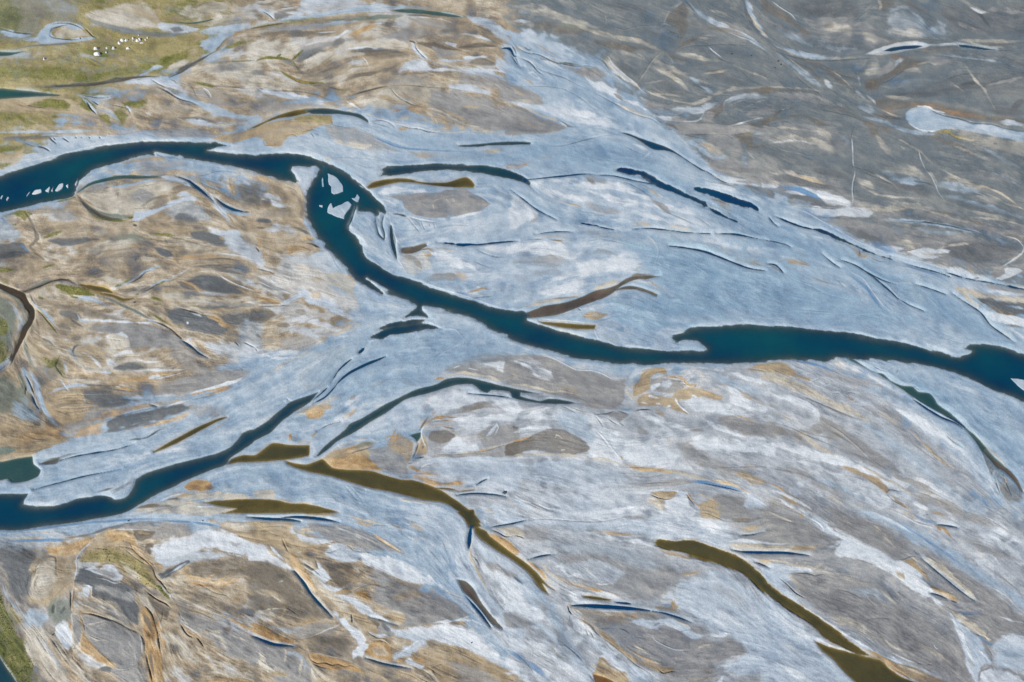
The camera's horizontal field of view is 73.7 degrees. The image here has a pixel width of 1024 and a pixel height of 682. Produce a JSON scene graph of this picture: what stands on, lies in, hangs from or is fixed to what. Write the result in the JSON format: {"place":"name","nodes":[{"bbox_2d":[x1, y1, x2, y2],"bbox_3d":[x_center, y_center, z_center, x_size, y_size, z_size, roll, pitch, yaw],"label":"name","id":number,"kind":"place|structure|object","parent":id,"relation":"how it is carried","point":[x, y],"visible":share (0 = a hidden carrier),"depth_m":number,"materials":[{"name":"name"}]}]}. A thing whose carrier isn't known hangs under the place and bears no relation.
{"place":"outdoors","nodes":[
{"label":"outdoors","id":0,"kind":"place"},
{"bbox_2d":[0,400,306,526],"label":"river","id":1,"kind":"structure","parent":0,"point":[13,513],"depth_m":351.51,"materials":[{"name":"liquid"}]},
{"bbox_2d":[322,167,334,196],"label":"river","id":2,"kind":"structure","parent":0,"point":[325,171],"depth_m":464.32,"materials":[{"name":"liquid"}]},
{"bbox_2d":[0,0,1023,681],"bbox_3d":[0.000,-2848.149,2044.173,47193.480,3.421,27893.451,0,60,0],"label":"ground","id":3,"kind":"structure","parent":0,"point":[856,480],"depth_m":399.55,"materials":[{"name":"soil"}]},
{"bbox_2d":[0,664,11,681],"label":"pool","id":4,"kind":"structure","parent":3,"relation":"in","point":[4,677],"depth_m":311.22,"materials":[{"name":"liquid"}]},
{"bbox_2d":[0,284,33,337],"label":"side channel","id":5,"kind":"object","parent":3,"relation":"in","point":[28,306],"visible":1,"depth_m":411.89,"materials":[{"name":"brown liquid"}]},
{"bbox_2d":[13,338,22,357],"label":"side channel","id":6,"kind":"object","parent":3,"relation":"in","point":[20,341],"visible":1,"depth_m":398.35,"materials":[{"name":"brown liquid"}]},
{"bbox_2d":[0,458,38,480],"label":"side channel","id":7,"kind":"object","parent":3,"relation":"in","point":[20,470],"visible":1,"depth_m":360.09,"materials":[{"name":"green liquid"}]},
{"bbox_2d":[0,90,45,96],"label":"side channel","id":8,"kind":"object","parent":3,"relation":"in","point":[5,93],"visible":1,"depth_m":505.29,"materials":[{"name":"green liquid"}]},
{"bbox_2d":[0,0,345,681],"bbox_3d":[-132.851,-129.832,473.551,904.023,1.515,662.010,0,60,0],"label":"grass","id":9,"kind":"structure","parent":3,"relation":"on","point":[28,669],"depth_m":438.12,"materials":[{"name":"green plant"}]},
{"bbox_2d":[164,421,214,446],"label":"pool","id":10,"kind":"structure","parent":3,"relation":"in","point":[182,437],"depth_m":369.96,"materials":[{"name":"liquid"}]},
{"bbox_2d":[185,179,206,195],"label":"creek","id":11,"kind":"structure","parent":3,"relation":"in","point":[198,188],"depth_m":459.13,"materials":[{"name":"blue liquid"}]},
{"bbox_2d":[217,199,239,210],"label":"creek","id":12,"kind":"structure","parent":3,"relation":"in","point":[233,209],"depth_m":450.38,"materials":[{"name":"blue liquid"}]},
{"bbox_2d":[237,445,306,459],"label":"side channel","id":13,"kind":"object","parent":3,"relation":"in","point":[274,451],"visible":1,"depth_m":365.10,"materials":[{"name":"brown liquid"}]},
{"bbox_2d":[252,517,291,520],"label":"creek","id":14,"kind":"structure","parent":3,"relation":"in","point":[268,518],"depth_m":347.38,"materials":[{"name":"blue liquid"}]},
{"bbox_2d":[256,637,290,645],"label":"creek","id":15,"kind":"structure","parent":3,"relation":"in","point":[269,642],"depth_m":318.14,"materials":[{"name":"blue liquid"}]},
{"bbox_2d":[280,516,332,520],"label":"creek","id":16,"kind":"structure","parent":3,"relation":"in","point":[285,518],"depth_m":347.38,"materials":[{"name":"blue liquid"}]},
{"bbox_2d":[295,572,329,613],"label":"creek","id":17,"kind":"structure","parent":3,"relation":"in","point":[307,588],"depth_m":329.91,"materials":[{"name":"blue liquid"}]},
{"bbox_2d":[338,357,383,382],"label":"creek","id":18,"kind":"structure","parent":3,"relation":"in","point":[361,366],"depth_m":390.77,"materials":[{"name":"blue liquid"}]},
{"bbox_2d":[304,462,463,509],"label":"side channel","id":19,"kind":"object","parent":3,"relation":"in","point":[406,487],"visible":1,"depth_m":356.56,"materials":[{"name":"brown liquid"}]},
{"bbox_2d":[391,230,395,254],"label":"pool","id":20,"kind":"structure","parent":3,"relation":"in","point":[392,242],"depth_m":435.43,"materials":[{"name":"liquid"}]},
{"bbox_2d":[377,322,425,336],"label":"pool","id":21,"kind":"structure","parent":3,"relation":"in","point":[397,330],"depth_m":403.45,"materials":[{"name":"liquid"}]},
{"bbox_2d":[374,180,471,184],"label":"side channel","id":22,"kind":"object","parent":3,"relation":"in","point":[464,182],"visible":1,"depth_m":460.92,"materials":[{"name":"brown liquid"}]},
{"bbox_2d":[347,381,516,431],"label":"creek","id":23,"kind":"structure","parent":3,"relation":"in","point":[360,423],"depth_m":377.95,"materials":[{"name":"liquid"}]},
{"bbox_2d":[386,167,522,179],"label":"pool","id":24,"kind":"structure","parent":3,"relation":"in","point":[490,170],"depth_m":466.84,"materials":[{"name":"liquid"}]},
{"bbox_2d":[461,509,473,524],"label":"creek","id":25,"kind":"structure","parent":3,"relation":"in","point":[468,515],"depth_m":348.15,"materials":[{"name":"brown liquid"}]},
{"bbox_2d":[468,525,473,546],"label":"creek","id":26,"kind":"structure","parent":3,"relation":"in","point":[469,534],"depth_m":343.09,"materials":[{"name":"blue liquid"}]},
{"bbox_2d":[468,599,488,623],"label":"creek","id":27,"kind":"structure","parent":3,"relation":"in","point":[476,608],"depth_m":325.14,"materials":[{"name":"blue liquid"}]},
{"bbox_2d":[460,493,501,495],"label":"creek","id":28,"kind":"structure","parent":3,"relation":"in","point":[478,493],"depth_m":353.88,"materials":[{"name":"blue liquid"}]},
{"bbox_2d":[459,241,511,245],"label":"creek","id":29,"kind":"structure","parent":3,"relation":"in","point":[465,244],"depth_m":435.43,"materials":[{"name":"blue liquid"}]},
{"bbox_2d":[472,518,540,583],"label":"side channel","id":30,"kind":"object","parent":3,"relation":"in","point":[483,534],"visible":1,"depth_m":341.36,"materials":[{"name":"brown liquid"}]},
{"bbox_2d":[523,174,580,181],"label":"creek","id":31,"kind":"structure","parent":3,"relation":"in","point":[524,179],"depth_m":464.09,"materials":[{"name":"blue liquid"}]},
{"bbox_2d":[639,139,708,172],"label":"pool","id":32,"kind":"structure","parent":3,"relation":"in","point":[654,146],"depth_m":478.19,"materials":[{"name":"blue liquid"}]},
{"bbox_2d":[618,168,734,220],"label":"pool","id":33,"kind":"structure","parent":3,"relation":"in","point":[659,183],"depth_m":460.47,"materials":[{"name":"blue liquid"}]},
{"bbox_2d":[695,187,757,209],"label":"pool","id":34,"kind":"structure","parent":3,"relation":"in","point":[726,197],"depth_m":454.27,"materials":[{"name":"blue liquid"}]},
{"bbox_2d":[780,218,810,228],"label":"creek","id":35,"kind":"structure","parent":3,"relation":"in","point":[794,224],"depth_m":443.19,"materials":[{"name":"blue liquid"}]},
{"bbox_2d":[813,229,843,240],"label":"pool","id":36,"kind":"structure","parent":3,"relation":"in","point":[825,232],"depth_m":439.89,"materials":[{"name":"blue liquid"}]},
{"bbox_2d":[889,46,918,50],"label":"pool","id":37,"kind":"structure","parent":3,"relation":"in","point":[903,47],"depth_m":531.44,"materials":[{"name":"blue liquid"}]},
{"bbox_2d":[0,144,1023,396],"bbox_3d":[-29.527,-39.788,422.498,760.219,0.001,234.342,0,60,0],"label":"river","id":38,"kind":"structure","parent":0,"point":[996,368],"depth_m":404.49,"materials":[{"name":"liquid"}]},
{"bbox_2d":[595,675,611,681],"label":"pool","id":39,"kind":"structure","parent":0,"point":[599,679],"depth_m":310.61,"materials":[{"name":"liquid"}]},
{"bbox_2d":[573,604,648,610],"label":"pool","id":40,"kind":"structure","parent":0,"point":[607,606],"depth_m":326.27,"materials":[{"name":"blue liquid"}]},
{"bbox_2d":[677,246,751,268],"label":"creek","id":41,"kind":"structure","parent":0,"point":[714,255],"depth_m":431.06,"materials":[{"name":"blue liquid"}]},
{"bbox_2d":[660,541,854,649],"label":"channel","id":42,"kind":"structure","parent":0,"point":[709,553],"depth_m":335.54,"materials":[{"name":"brown liquid"}]},
{"bbox_2d":[739,551,804,554],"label":"creek","id":43,"kind":"structure","parent":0,"point":[769,552],"depth_m":338.91,"materials":[{"name":"blue liquid"}]},
{"bbox_2d":[845,261,883,281],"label":"creek","id":44,"kind":"structure","parent":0,"point":[868,273],"depth_m":423.33,"materials":[{"name":"blue liquid"}]},
{"bbox_2d":[823,647,906,681],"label":"pool","id":45,"kind":"structure","parent":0,"point":[862,670],"depth_m":312.66,"materials":[{"name":"brown liquid"}]},
{"bbox_2d":[919,400,964,427],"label":"creek","id":46,"kind":"structure","parent":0,"point":[942,417],"depth_m":375.25,"materials":[{"name":"blue liquid"}]},
{"bbox_2d":[903,387,984,449],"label":"side channel","id":47,"kind":"object","parent":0,"point":[927,399],"visible":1,"depth_m":380.69,"materials":[{"name":"green liquid"}]},
{"bbox_2d":[950,273,1020,288],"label":"creek","id":48,"kind":"structure","parent":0,"point":[990,282],"depth_m":419.76,"materials":[{"name":"blue liquid"}]}
]}

